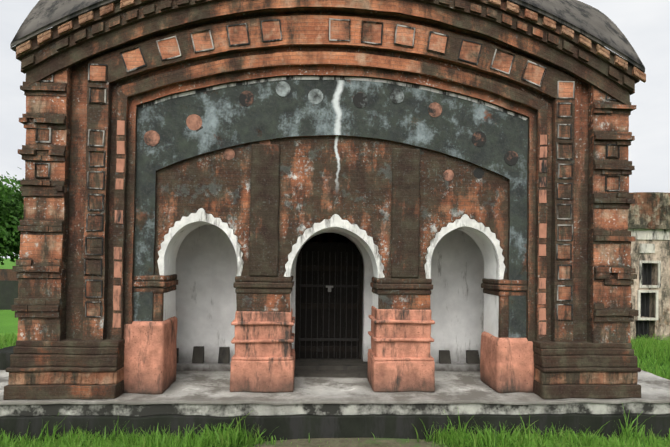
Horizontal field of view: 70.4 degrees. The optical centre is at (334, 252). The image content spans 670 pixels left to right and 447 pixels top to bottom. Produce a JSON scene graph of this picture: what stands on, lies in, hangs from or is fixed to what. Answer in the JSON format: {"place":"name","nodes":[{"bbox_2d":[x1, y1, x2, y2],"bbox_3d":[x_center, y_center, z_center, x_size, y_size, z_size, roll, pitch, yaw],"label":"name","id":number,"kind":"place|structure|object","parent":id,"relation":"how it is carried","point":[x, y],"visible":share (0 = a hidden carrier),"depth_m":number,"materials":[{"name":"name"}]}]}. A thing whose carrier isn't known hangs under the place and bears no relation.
{"place":"outdoors","nodes":[
{"label":"outdoors","id":0,"kind":"place"},
{"bbox_2d":[0,269,17,309],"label":"boundary wall","id":1,"kind":"structure","parent":0,"point":[8,286],"depth_m":16.37,"materials":[{"name":"grey concrete"}]},
{"bbox_2d":[155,136,507,337],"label":"facade wall","id":2,"kind":"structure","parent":0,"point":[322,178],"depth_m":5.24,"materials":[{"name":"brown brick"}]},
{"bbox_2d":[0,331,669,379],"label":"grass","id":3,"kind":"structure","parent":0,"point":[659,349],"depth_m":9.44,"materials":[{"name":"green plant"}]},
{"bbox_2d":[0,258,669,378],"bbox_3d":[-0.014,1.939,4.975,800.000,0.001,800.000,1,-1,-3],"label":"lawn","id":4,"kind":"structure","parent":0,"point":[8,322],"depth_m":13.05,"materials":[{"name":"green plant"}]},
{"bbox_2d":[0,167,23,264],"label":"tree","id":5,"kind":"object","parent":4,"relation":"on","point":[7,197],"visible":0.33,"depth_m":17.70,"materials":[{"name":"green plant"}]},
{"bbox_2d":[0,197,23,261],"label":"tree","id":6,"kind":"object","parent":4,"relation":"on","point":[14,210],"visible":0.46,"depth_m":18.44,"materials":[{"name":"green plant"}]},
{"bbox_2d":[0,177,23,245],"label":"tree","id":7,"kind":"object","parent":4,"relation":"on","point":[22,202],"visible":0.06,"depth_m":19.03,"materials":[{"name":"green plant"}]},
{"bbox_2d":[0,341,669,445],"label":"temple platform","id":8,"kind":"structure","parent":4,"relation":"on","point":[322,407],"depth_m":4.89,"materials":[{"name":"grey concrete"}]},
{"bbox_2d":[123,316,177,394],"bbox_3d":[-2.052,1.127,5.280,0.451,0.791,0.575,1,-1,-3],"label":"pillar base","id":9,"kind":"object","parent":8,"relation":"on","point":[150,356],"visible":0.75,"depth_m":5.01,"materials":[{"name":"stone"}]},
{"bbox_2d":[53,10,536,283],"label":"temple walls","id":10,"kind":"structure","parent":8,"relation":"on","point":[330,238],"depth_m":10.22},
{"bbox_2d":[10,0,643,71],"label":"roof eave soffit","id":11,"kind":"structure","parent":10,"relation":"on","point":[116,1],"depth_m":5.03,"materials":[{"name":"paint"}]},
{"bbox_2d":[61,8,593,350],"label":"temple facade frames","id":12,"kind":"structure","parent":10,"relation":"attached to","point":[304,46],"depth_m":5.15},
{"bbox_2d":[10,0,644,71],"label":"temple roof","id":13,"kind":"structure","parent":10,"relation":"on","point":[595,24],"depth_m":5.07,"materials":[{"name":"grey concrete"}]},
{"bbox_2d":[84,18,574,320],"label":"facade panels","id":14,"kind":"object","parent":10,"relation":"attached to","point":[169,48],"visible":1,"depth_m":5.07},
{"bbox_2d":[113,120,546,334],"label":"salmon facade blocks","id":15,"kind":"structure","parent":10,"relation":"attached to","point":[120,165],"depth_m":4.97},
{"bbox_2d":[16,0,645,104],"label":"curved cornice","id":16,"kind":"structure","parent":10,"relation":"attached to","point":[50,52],"depth_m":5.03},
{"bbox_2d":[157,208,504,278],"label":"white arch bands","id":17,"kind":"object","parent":10,"relation":"attached to","point":[334,220],"visible":1,"depth_m":5.22,"materials":[{"name":"white paint"}]},
{"bbox_2d":[144,81,517,180],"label":"round medallions","id":18,"kind":"object","parent":10,"relation":"attached to","point":[246,99],"visible":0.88,"depth_m":5.20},
{"bbox_2d":[138,76,527,119],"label":"molding","id":19,"kind":"structure","parent":10,"relation":"attached to","point":[333,78],"depth_m":5.20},
{"bbox_2d":[3,339,640,399],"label":"corner plinths","id":20,"kind":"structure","parent":8,"relation":"on","point":[80,369],"depth_m":4.83,"materials":[{"name":"brown brick"}]},
{"bbox_2d":[11,67,638,348],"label":"corner pilasters","id":21,"kind":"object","parent":20,"relation":"on","point":[39,303],"visible":0.56,"depth_m":4.87,"materials":[{"name":"brown brick"}]},
{"bbox_2d":[133,144,526,392],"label":"pillars","id":22,"kind":"structure","parent":8,"relation":"on","point":[400,358],"depth_m":5.18,"materials":[{"name":"brick"}]},
{"bbox_2d":[176,187,499,370],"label":"alcove walls","id":23,"kind":"structure","parent":8,"relation":"on","point":[206,273],"depth_m":6.25,"materials":[{"name":"white paint"}]},
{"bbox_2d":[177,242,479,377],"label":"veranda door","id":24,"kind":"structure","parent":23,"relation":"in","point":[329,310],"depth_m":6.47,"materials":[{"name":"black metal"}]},
{"bbox_2d":[480,331,533,392],"bbox_3d":[1.988,1.266,5.508,0.443,0.633,0.576,1,-1,-3],"label":"pillar base","id":25,"kind":"object","parent":8,"relation":"on","point":[506,365],"visible":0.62,"depth_m":5.23,"materials":[{"name":"stone"}]},
{"bbox_2d":[0,419,669,446],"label":"grass","id":26,"kind":"structure","parent":4,"relation":"on","point":[220,438],"depth_m":4.62,"materials":[{"name":"green plant"}]},
{"bbox_2d":[1,403,669,442],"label":"grass tufts","id":27,"kind":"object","parent":4,"relation":"on","point":[625,417],"depth_m":4.78,"materials":[{"name":"green plant"}]},
{"bbox_2d":[0,0,669,257],"label":"sky","id":28,"kind":"structure","parent":0,"point":[645,24],"materials":[{"name":"white"}]},
{"bbox_2d":[231,438,663,446],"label":"path","id":29,"kind":"structure","parent":0,"point":[361,442],"depth_m":4.71,"materials":[{"name":"brown soil"}]},
{"bbox_2d":[628,192,669,339],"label":"ruined building","id":30,"kind":"structure","parent":0,"point":[649,220],"depth_m":11.74,"materials":[{"name":"beige concrete"}]}
]}

